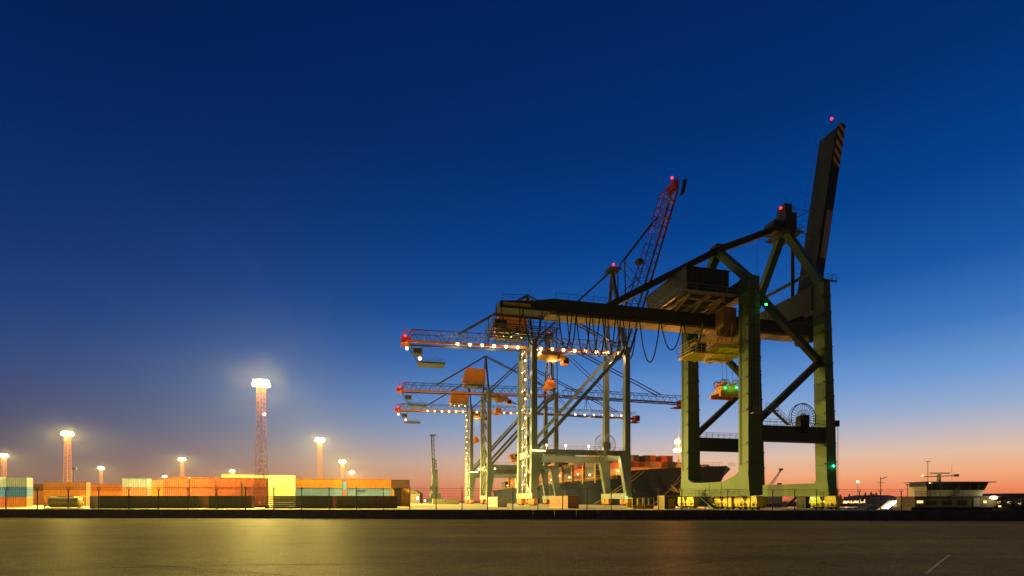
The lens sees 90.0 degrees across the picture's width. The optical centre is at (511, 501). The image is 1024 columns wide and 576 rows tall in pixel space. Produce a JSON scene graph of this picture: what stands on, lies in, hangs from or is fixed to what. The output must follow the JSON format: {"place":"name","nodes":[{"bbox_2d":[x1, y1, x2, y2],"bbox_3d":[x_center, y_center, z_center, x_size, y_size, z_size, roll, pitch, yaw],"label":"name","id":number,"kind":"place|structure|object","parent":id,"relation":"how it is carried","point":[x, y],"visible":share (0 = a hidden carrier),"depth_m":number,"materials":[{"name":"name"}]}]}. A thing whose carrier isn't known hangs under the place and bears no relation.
{"place":"outdoors","nodes":[
{"label":"outdoors","id":0,"kind":"place"},
{"bbox_2d":[4,509,23,516],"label":"barrier block","id":1,"kind":"object","parent":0,"point":[13,512],"depth_m":57.20,"materials":[{"name":"concrete"}]},
{"bbox_2d":[40,509,58,516],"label":"barrier block","id":2,"kind":"object","parent":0,"point":[49,512],"depth_m":56.81,"materials":[{"name":"concrete"}]},
{"bbox_2d":[58,509,77,516],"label":"barrier block","id":3,"kind":"object","parent":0,"point":[67,513],"depth_m":56.60,"materials":[{"name":"concrete"}]},
{"bbox_2d":[131,509,151,517],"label":"barrier block","id":4,"kind":"structure","parent":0,"point":[141,513],"depth_m":55.81,"materials":[{"name":"concrete"}]},
{"bbox_2d":[207,509,227,517],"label":"barrier block","id":5,"kind":"structure","parent":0,"point":[217,513],"depth_m":55.01,"materials":[{"name":"concrete"}]},
{"bbox_2d":[246,509,266,517],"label":"barrier block","id":6,"kind":"structure","parent":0,"point":[255,513],"depth_m":54.65,"materials":[{"name":"concrete"}]},
{"bbox_2d":[265,509,285,517],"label":"barrier block","id":7,"kind":"structure","parent":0,"point":[275,513],"depth_m":54.45,"materials":[{"name":"concrete"}]},
{"bbox_2d":[285,509,305,517],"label":"barrier block","id":8,"kind":"structure","parent":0,"point":[295,513],"depth_m":54.25,"materials":[{"name":"concrete"}]},
{"bbox_2d":[305,509,325,517],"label":"barrier block","id":9,"kind":"structure","parent":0,"point":[314,513],"depth_m":54.06,"materials":[{"name":"concrete"}]},
{"bbox_2d":[325,509,345,517],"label":"barrier block","id":10,"kind":"structure","parent":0,"point":[334,513],"depth_m":53.85,"materials":[{"name":"concrete"}]},
{"bbox_2d":[386,510,406,517],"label":"barrier block","id":11,"kind":"structure","parent":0,"point":[396,513],"depth_m":53.26,"materials":[{"name":"concrete"}]},
{"bbox_2d":[406,510,426,518],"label":"barrier block","id":12,"kind":"structure","parent":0,"point":[416,514],"depth_m":53.05,"materials":[{"name":"concrete"}]},
{"bbox_2d":[0,502,840,518],"bbox_3d":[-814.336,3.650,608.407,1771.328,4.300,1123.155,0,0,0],"label":"quay ground","id":13,"kind":"structure","parent":0,"point":[445,506],"depth_m":104.07,"materials":[{"name":"concrete"}]},
{"bbox_2d":[7,497,32,506],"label":"shipping container","id":14,"kind":"object","parent":13,"relation":"on","point":[19,501],"visible":0.84,"depth_m":136.10,"materials":[{"name":"metal"}]},
{"bbox_2d":[6,487,32,496],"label":"shipping container","id":15,"kind":"object","parent":14,"relation":"on","point":[19,491],"visible":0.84,"depth_m":136.09,"materials":[{"name":"metal"}]},
{"bbox_2d":[6,477,32,487],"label":"shipping container","id":16,"kind":"object","parent":15,"relation":"on","point":[17,482],"visible":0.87,"depth_m":136.07,"materials":[{"name":"metal"}]},
{"bbox_2d":[44,496,85,508],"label":"tank container","id":17,"kind":"object","parent":13,"relation":"on","point":[59,501],"visible":0.96,"depth_m":103.63,"materials":[{"name":"metal"}]},
{"bbox_2d":[43,498,88,505],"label":"shipping container","id":18,"kind":"object","parent":13,"relation":"on","point":[87,501],"visible":0.26,"depth_m":171.77,"materials":[{"name":"metal"}]},
{"bbox_2d":[43,490,90,497],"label":"shipping container","id":19,"kind":"object","parent":18,"relation":"on","point":[75,493],"visible":0.75,"depth_m":170.58,"materials":[{"name":"metal"}]},
{"bbox_2d":[43,482,90,489],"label":"shipping container","id":20,"kind":"object","parent":19,"relation":"on","point":[64,485],"visible":0.89,"depth_m":170.51,"materials":[{"name":"metal"}]},
{"bbox_2d":[61,431,73,481],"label":"floodlight mast","id":21,"kind":"object","parent":13,"relation":"on","point":[66,435],"visible":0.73,"depth_m":225.94,"materials":[{"name":"metal"}]},
{"bbox_2d":[100,496,131,508],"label":"shipping container","id":22,"kind":"object","parent":13,"relation":"on","point":[113,502],"visible":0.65,"depth_m":103.69,"materials":[{"name":"metal"}]},
{"bbox_2d":[132,496,200,508],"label":"shipping container","id":23,"kind":"object","parent":13,"relation":"on","point":[164,501],"visible":0.94,"depth_m":105.50,"materials":[{"name":"metal"}]},
{"bbox_2d":[209,496,241,508],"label":"shipping container","id":24,"kind":"object","parent":13,"relation":"on","point":[229,501],"visible":0.77,"depth_m":104.81,"materials":[{"name":"metal"}]},
{"bbox_2d":[252,379,269,506],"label":"floodlight mast","id":25,"kind":"object","parent":13,"relation":"on","point":[259,387],"visible":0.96,"depth_m":129.58,"materials":[{"name":"metal"}]},
{"bbox_2d":[255,497,266,505],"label":"shipping container","id":26,"kind":"object","parent":13,"relation":"on","point":[258,499],"visible":0.19,"depth_m":138.89,"materials":[{"name":"metal"}]},
{"bbox_2d":[243,487,266,496],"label":"shipping container","id":27,"kind":"object","parent":26,"relation":"on","point":[249,491],"visible":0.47,"depth_m":138.50,"materials":[{"name":"metal"}]},
{"bbox_2d":[242,478,266,487],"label":"shipping container","id":28,"kind":"object","parent":27,"relation":"on","point":[248,482],"visible":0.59,"depth_m":138.47,"materials":[{"name":"metal"}]},
{"bbox_2d":[265,496,300,507],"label":"flat rack stack","id":29,"kind":"object","parent":13,"relation":"on","point":[287,499],"visible":0.9,"depth_m":104.47,"materials":[{"name":"black paint"}]},
{"bbox_2d":[302,496,332,507],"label":"shipping container","id":30,"kind":"object","parent":13,"relation":"on","point":[315,499],"visible":0.84,"depth_m":104.80,"materials":[{"name":"metal"}]},
{"bbox_2d":[337,496,366,507],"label":"shipping container","id":31,"kind":"object","parent":13,"relation":"on","point":[350,499],"visible":0.73,"depth_m":105.78,"materials":[{"name":"metal"}]},
{"bbox_2d":[367,496,396,507],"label":"shipping container","id":32,"kind":"object","parent":13,"relation":"on","point":[379,499],"visible":0.88,"depth_m":107.13,"materials":[{"name":"metal"}]},
{"bbox_2d":[401,497,408,505],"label":"shipping container","id":33,"kind":"object","parent":13,"relation":"on","point":[404,499],"visible":0.35,"depth_m":151.18,"materials":[{"name":"metal"}]},
{"bbox_2d":[391,489,409,496],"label":"shipping container","id":34,"kind":"object","parent":33,"relation":"on","point":[404,492],"visible":0.45,"depth_m":151.11,"materials":[{"name":"metal"}]},
{"bbox_2d":[391,480,409,488],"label":"shipping container","id":35,"kind":"object","parent":34,"relation":"on","point":[403,484],"visible":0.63,"depth_m":150.90,"materials":[{"name":"metal"}]},
{"bbox_2d":[410,490,422,503],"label":"shed","id":36,"kind":"structure","parent":13,"relation":"on","point":[414,494],"depth_m":300.00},
{"bbox_2d":[427,434,443,502],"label":"mobile crane","id":37,"kind":"object","parent":13,"relation":"on","point":[434,487],"visible":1,"depth_m":298.55,"materials":[{"name":"teal paint"}]},
{"bbox_2d":[488,497,506,506],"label":"shipping container","id":38,"kind":"object","parent":13,"relation":"on","point":[497,501],"visible":0.98,"depth_m":128.98,"materials":[{"name":"metal"}]},
{"bbox_2d":[549,496,578,507],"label":"shipping container","id":39,"kind":"object","parent":13,"relation":"on","point":[568,501],"visible":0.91,"depth_m":107.60,"materials":[{"name":"metal"}]},
{"bbox_2d":[659,496,680,508],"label":"shipping container","id":40,"kind":"object","parent":13,"relation":"on","point":[666,502],"visible":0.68,"depth_m":98.67,"materials":[{"name":"brown"}]},
{"bbox_2d":[427,510,447,518],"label":"barrier block","id":41,"kind":"structure","parent":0,"point":[437,514],"depth_m":52.85,"materials":[{"name":"concrete"}]},
{"bbox_2d":[490,510,511,518],"bbox_3d":[-1.132,1.340,52.463,2.160,0.920,0.600,0,0,5],"label":"barrier block","id":42,"kind":"object","parent":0,"point":[500,514],"depth_m":52.25,"materials":[{"name":"concrete"}]},
{"bbox_2d":[0,517,1023,575],"bbox_3d":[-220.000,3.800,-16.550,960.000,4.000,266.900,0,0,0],"label":"road","id":43,"kind":"structure","parent":0,"point":[77,546],"depth_m":19.87,"materials":[{"name":"grey asphalt"}]},
{"bbox_2d":[76,509,95,517],"bbox_3d":[-46.933,1.340,56.621,2.160,0.920,0.600,0,0,5],"label":"barrier block","id":44,"kind":"object","parent":43,"relation":"on","point":[86,513],"depth_m":56.41,"materials":[{"name":"concrete"}]},
{"bbox_2d":[94,509,113,517],"bbox_3d":[-44.753,1.340,56.412,2.160,0.920,0.600,0,0,5],"label":"barrier block","id":45,"kind":"object","parent":43,"relation":"on","point":[104,513],"depth_m":56.20,"materials":[{"name":"concrete"}]},
{"bbox_2d":[113,509,132,517],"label":"barrier block","id":46,"kind":"object","parent":43,"relation":"on","point":[122,513],"depth_m":56.01,"materials":[{"name":"concrete"}]},
{"bbox_2d":[150,509,169,517],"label":"barrier block","id":47,"kind":"structure","parent":43,"relation":"on","point":[160,513],"depth_m":55.64,"materials":[{"name":"concrete"}]},
{"bbox_2d":[169,509,188,517],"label":"barrier block","id":48,"kind":"structure","parent":43,"relation":"on","point":[179,513],"depth_m":55.44,"materials":[{"name":"concrete"}]},
{"bbox_2d":[188,509,207,517],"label":"barrier block","id":49,"kind":"structure","parent":43,"relation":"on","point":[198,513],"depth_m":55.23,"materials":[{"name":"concrete"}]},
{"bbox_2d":[227,509,246,517],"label":"barrier block","id":50,"kind":"structure","parent":43,"relation":"on","point":[236,513],"depth_m":54.85,"materials":[{"name":"concrete"}]},
{"bbox_2d":[345,509,365,517],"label":"barrier block","id":51,"kind":"structure","parent":43,"relation":"on","point":[355,513],"depth_m":53.67,"materials":[{"name":"concrete"}]},
{"bbox_2d":[365,509,385,517],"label":"barrier block","id":52,"kind":"structure","parent":43,"relation":"on","point":[372,513],"depth_m":53.45,"materials":[{"name":"concrete"}]},
{"bbox_2d":[0,485,902,509],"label":"security fence","id":53,"kind":"object","parent":43,"relation":"on","point":[409,503],"visible":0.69,"depth_m":66.32,"materials":[{"name":"black metal"}]},
{"bbox_2d":[448,510,468,518],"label":"barrier block","id":54,"kind":"structure","parent":43,"relation":"on","point":[458,514],"depth_m":52.66,"materials":[{"name":"concrete"}]},
{"bbox_2d":[469,510,489,518],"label":"barrier block","id":55,"kind":"structure","parent":43,"relation":"on","point":[479,514],"depth_m":52.45,"materials":[{"name":"concrete"}]},
{"bbox_2d":[533,510,553,518],"bbox_3d":[3.230,1.340,52.080,2.160,0.920,0.600,0,0,5],"label":"barrier block","id":56,"kind":"object","parent":43,"relation":"on","point":[543,514],"depth_m":51.87,"materials":[{"name":"concrete"}]},
{"bbox_2d":[555,510,575,518],"bbox_3d":[5.411,1.340,51.889,2.160,0.920,0.600,0,0,5],"label":"barrier block","id":57,"kind":"object","parent":43,"relation":"on","point":[565,514],"depth_m":51.67,"materials":[{"name":"concrete"}]},
{"bbox_2d":[688,510,710,518],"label":"barrier block","id":58,"kind":"structure","parent":43,"relation":"on","point":[699,514],"depth_m":50.46,"materials":[{"name":"concrete"}]},
{"bbox_2d":[711,510,733,519],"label":"barrier block","id":59,"kind":"structure","parent":43,"relation":"on","point":[722,514],"depth_m":50.27,"materials":[{"name":"concrete"}]},
{"bbox_2d":[733,510,756,519],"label":"barrier block","id":60,"kind":"structure","parent":43,"relation":"on","point":[745,514],"depth_m":50.08,"materials":[{"name":"concrete"}]},
{"bbox_2d":[757,510,780,519],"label":"barrier block","id":61,"kind":"structure","parent":43,"relation":"on","point":[769,514],"depth_m":49.85,"materials":[{"name":"concrete"}]},
{"bbox_2d":[780,510,803,519],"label":"barrier block","id":62,"kind":"structure","parent":43,"relation":"on","point":[792,514],"depth_m":49.68,"materials":[{"name":"concrete"}]},
{"bbox_2d":[803,510,827,519],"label":"barrier block","id":63,"kind":"structure","parent":43,"relation":"on","point":[815,514],"depth_m":49.47,"materials":[{"name":"concrete"}]},
{"bbox_2d":[827,510,851,519],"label":"barrier block","id":64,"kind":"structure","parent":43,"relation":"on","point":[839,514],"depth_m":49.29,"materials":[{"name":"concrete"}]},
{"bbox_2d":[851,510,875,519],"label":"barrier block","id":65,"kind":"structure","parent":43,"relation":"on","point":[863,514],"depth_m":49.10,"materials":[{"name":"concrete"}]},
{"bbox_2d":[875,510,900,519],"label":"barrier block","id":66,"kind":"structure","parent":43,"relation":"on","point":[887,514],"depth_m":48.89,"materials":[{"name":"concrete"}]},
{"bbox_2d":[899,510,924,519],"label":"barrier block","id":67,"kind":"structure","parent":43,"relation":"on","point":[912,514],"depth_m":48.69,"materials":[{"name":"concrete"}]},
{"bbox_2d":[924,510,949,519],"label":"barrier block","id":68,"kind":"structure","parent":43,"relation":"on","point":[937,515],"depth_m":48.51,"materials":[{"name":"concrete"}]},
{"bbox_2d":[948,510,974,519],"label":"barrier block","id":69,"kind":"structure","parent":43,"relation":"on","point":[962,514],"depth_m":48.29,"materials":[{"name":"concrete"}]},
{"bbox_2d":[973,510,1000,519],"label":"barrier block","id":70,"kind":"structure","parent":43,"relation":"on","point":[987,514],"depth_m":48.09,"materials":[{"name":"concrete"}]},
{"bbox_2d":[998,510,1023,519],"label":"barrier block","id":71,"kind":"structure","parent":43,"relation":"on","point":[1011,514],"depth_m":47.91,"materials":[{"name":"concrete"}]},
{"bbox_2d":[0,0,1023,500],"label":"sky","id":72,"kind":"structure","parent":0,"point":[201,200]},
{"bbox_2d":[511,510,532,518],"bbox_3d":[1.048,1.340,52.269,2.160,0.920,0.600,0,0,5],"label":"barrier block","id":73,"kind":"object","parent":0,"point":[522,514],"depth_m":52.05,"materials":[{"name":"concrete"}]},
{"bbox_2d":[576,510,597,518],"bbox_3d":[7.592,1.340,51.671,2.160,0.920,0.600,0,0,5],"label":"barrier block","id":74,"kind":"object","parent":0,"point":[586,514],"depth_m":51.46,"materials":[{"name":"concrete"}]},
{"bbox_2d":[598,510,619,518],"bbox_3d":[9.773,1.340,51.478,2.160,0.920,0.600,0,0,5],"label":"barrier block","id":75,"kind":"object","parent":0,"point":[608,514],"depth_m":51.27,"materials":[{"name":"concrete"}]},
{"bbox_2d":[620,510,642,518],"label":"barrier block","id":76,"kind":"structure","parent":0,"point":[631,514],"depth_m":51.08,"materials":[{"name":"concrete"}]},
{"bbox_2d":[643,510,664,518],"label":"barrier block","id":77,"kind":"structure","parent":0,"point":[654,514],"depth_m":50.87,"materials":[{"name":"concrete"}]},
{"bbox_2d":[665,510,687,518],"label":"barrier block","id":78,"kind":"structure","parent":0,"point":[676,514],"depth_m":50.67,"materials":[{"name":"concrete"}]},
{"bbox_2d":[705,506,856,507],"bbox_3d":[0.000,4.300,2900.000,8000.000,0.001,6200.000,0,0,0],"label":"water","id":79,"kind":"structure","parent":0,"point":[811,507],"depth_m":345.11,"materials":[{"name":"liquid"}]},
{"bbox_2d":[493,433,734,506],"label":"container ship","id":80,"kind":"object","parent":79,"relation":"on","point":[646,483],"visible":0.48,"depth_m":191.19,"materials":[{"name":"blue paint"}]},
{"bbox_2d":[892,461,1000,509],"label":"pilot boat","id":81,"kind":"object","parent":79,"relation":"on","point":[937,495],"visible":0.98,"depth_m":101.60,"materials":[{"name":"black paint"}]},
{"bbox_2d":[818,508,892,509],"bbox_3d":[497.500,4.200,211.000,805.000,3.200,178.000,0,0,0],"label":"boat basin ground","id":82,"kind":"structure","parent":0,"point":[852,508],"depth_m":180.39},
{"bbox_2d":[867,496,899,507],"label":"shed","id":83,"kind":"structure","parent":82,"relation":"on","point":[875,501],"depth_m":190.93,"materials":[{"name":"black"}]},
{"bbox_2d":[982,493,1023,506],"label":"shed","id":84,"kind":"structure","parent":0,"point":[1007,497],"depth_m":189.60,"materials":[{"name":"black"}]},
{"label":"crane rail","id":85,"kind":"structure","parent":0,"visible":0},
{"bbox_2d":[485,117,845,509],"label":"harbour crane","id":86,"kind":"object","parent":85,"relation":"on","point":[690,301],"visible":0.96,"depth_m":95.49,"materials":[{"name":"green paint"}]},
{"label":"shipping container","id":87,"kind":"object","parent":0,"visible":0},
{"bbox_2d":[91,491,121,495],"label":"shipping container","id":88,"kind":"object","parent":87,"relation":"on","point":[108,493],"visible":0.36,"depth_m":187.54,"materials":[{"name":"metal"}]},
{"bbox_2d":[91,484,121,490],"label":"shipping container","id":89,"kind":"object","parent":88,"relation":"on","point":[94,486],"visible":0.52,"depth_m":187.41,"materials":[{"name":"metal"}]},
{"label":"shipping container","id":90,"kind":"object","parent":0,"visible":0},
{"bbox_2d":[122,488,150,495],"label":"shipping container","id":91,"kind":"object","parent":90,"relation":"on","point":[138,492],"visible":0.67,"depth_m":141.90,"materials":[{"name":"metal"}]},
{"bbox_2d":[122,478,150,486],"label":"shipping container","id":92,"kind":"object","parent":91,"relation":"on","point":[131,482],"visible":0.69,"depth_m":141.79,"materials":[{"name":"metal"}]},
{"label":"shipping container","id":93,"kind":"object","parent":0,"visible":0},
{"bbox_2d":[163,488,189,495],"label":"shipping container","id":94,"kind":"object","parent":93,"relation":"on","point":[177,490],"visible":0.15,"depth_m":133.80,"materials":[{"name":"metal"}]},
{"bbox_2d":[163,477,189,486],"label":"shipping container","id":95,"kind":"object","parent":94,"relation":"on","point":[176,481],"visible":0.84,"depth_m":133.81,"materials":[{"name":"metal"}]},
{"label":"shipping container","id":96,"kind":"object","parent":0,"visible":0},
{"bbox_2d":[190,487,215,495],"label":"shipping container","id":97,"kind":"object","parent":96,"relation":"on","point":[209,491],"visible":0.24,"depth_m":135.49,"materials":[{"name":"metal"}]},
{"bbox_2d":[190,477,215,486],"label":"shipping container","id":98,"kind":"object","parent":97,"relation":"on","point":[202,481],"visible":0.88,"depth_m":135.35,"materials":[{"name":"metal"}]},
{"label":"shipping container","id":99,"kind":"object","parent":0,"visible":0},
{"bbox_2d":[216,487,242,495],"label":"shipping container","id":100,"kind":"object","parent":99,"relation":"on","point":[229,491],"visible":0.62,"depth_m":136.99,"materials":[{"name":"metal"}]},
{"bbox_2d":[216,478,242,487],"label":"shipping container","id":101,"kind":"object","parent":100,"relation":"on","point":[228,482],"visible":0.88,"depth_m":136.99,"materials":[{"name":"metal"}]},
{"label":"shipping container","id":102,"kind":"object","parent":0,"visible":0},
{"bbox_2d":[268,491,295,499],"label":"shipping container","id":103,"kind":"object","parent":102,"relation":"on","point":[280,493],"visible":0.51,"depth_m":163.13,"materials":[{"name":"metal"}]},
{"bbox_2d":[268,483,295,491],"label":"shipping container","id":104,"kind":"object","parent":103,"relation":"on","point":[285,487],"visible":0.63,"depth_m":163.30,"materials":[{"name":"metal"}]},
{"bbox_2d":[265,475,296,482],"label":"shipping container","id":105,"kind":"object","parent":104,"relation":"on","point":[281,478],"visible":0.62,"depth_m":163.28,"materials":[{"name":"metal"}]},
{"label":"shipping container","id":106,"kind":"object","parent":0,"visible":0},
{"bbox_2d":[296,488,342,495],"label":"shipping container","id":107,"kind":"object","parent":106,"relation":"on","point":[320,491],"visible":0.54,"depth_m":142.51,"materials":[{"name":"metal"}]},
{"bbox_2d":[296,478,342,487],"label":"shipping container","id":108,"kind":"object","parent":107,"relation":"on","point":[316,483],"visible":0.98,"depth_m":142.48,"materials":[{"name":"metal"}]},
{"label":"shipping container","id":109,"kind":"object","parent":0,"visible":0},
{"bbox_2d":[346,488,390,495],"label":"shipping container","id":110,"kind":"object","parent":109,"relation":"on","point":[367,491],"visible":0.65,"depth_m":144.50,"materials":[{"name":"metal"}]},
{"bbox_2d":[346,479,390,487],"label":"shipping container","id":111,"kind":"object","parent":110,"relation":"on","point":[369,483],"visible":0.95,"depth_m":144.50,"materials":[{"name":"metal"}]},
{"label":"crane rail","id":112,"kind":"structure","parent":0,"visible":0},
{"bbox_2d":[395,360,639,503],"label":"harbour crane","id":113,"kind":"object","parent":112,"relation":"on","point":[460,402],"visible":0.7,"depth_m":293.77,"materials":[{"name":"grey paint"}]},
{"bbox_2d":[397,329,680,503],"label":"harbour crane","id":114,"kind":"object","parent":112,"relation":"on","point":[473,378],"visible":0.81,"depth_m":245.00,"materials":[{"name":"grey paint"}]},
{"bbox_2d":[401,177,686,505],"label":"harbour crane","id":115,"kind":"object","parent":112,"relation":"on","point":[535,457],"visible":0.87,"depth_m":172.98,"materials":[{"name":"grey paint"}]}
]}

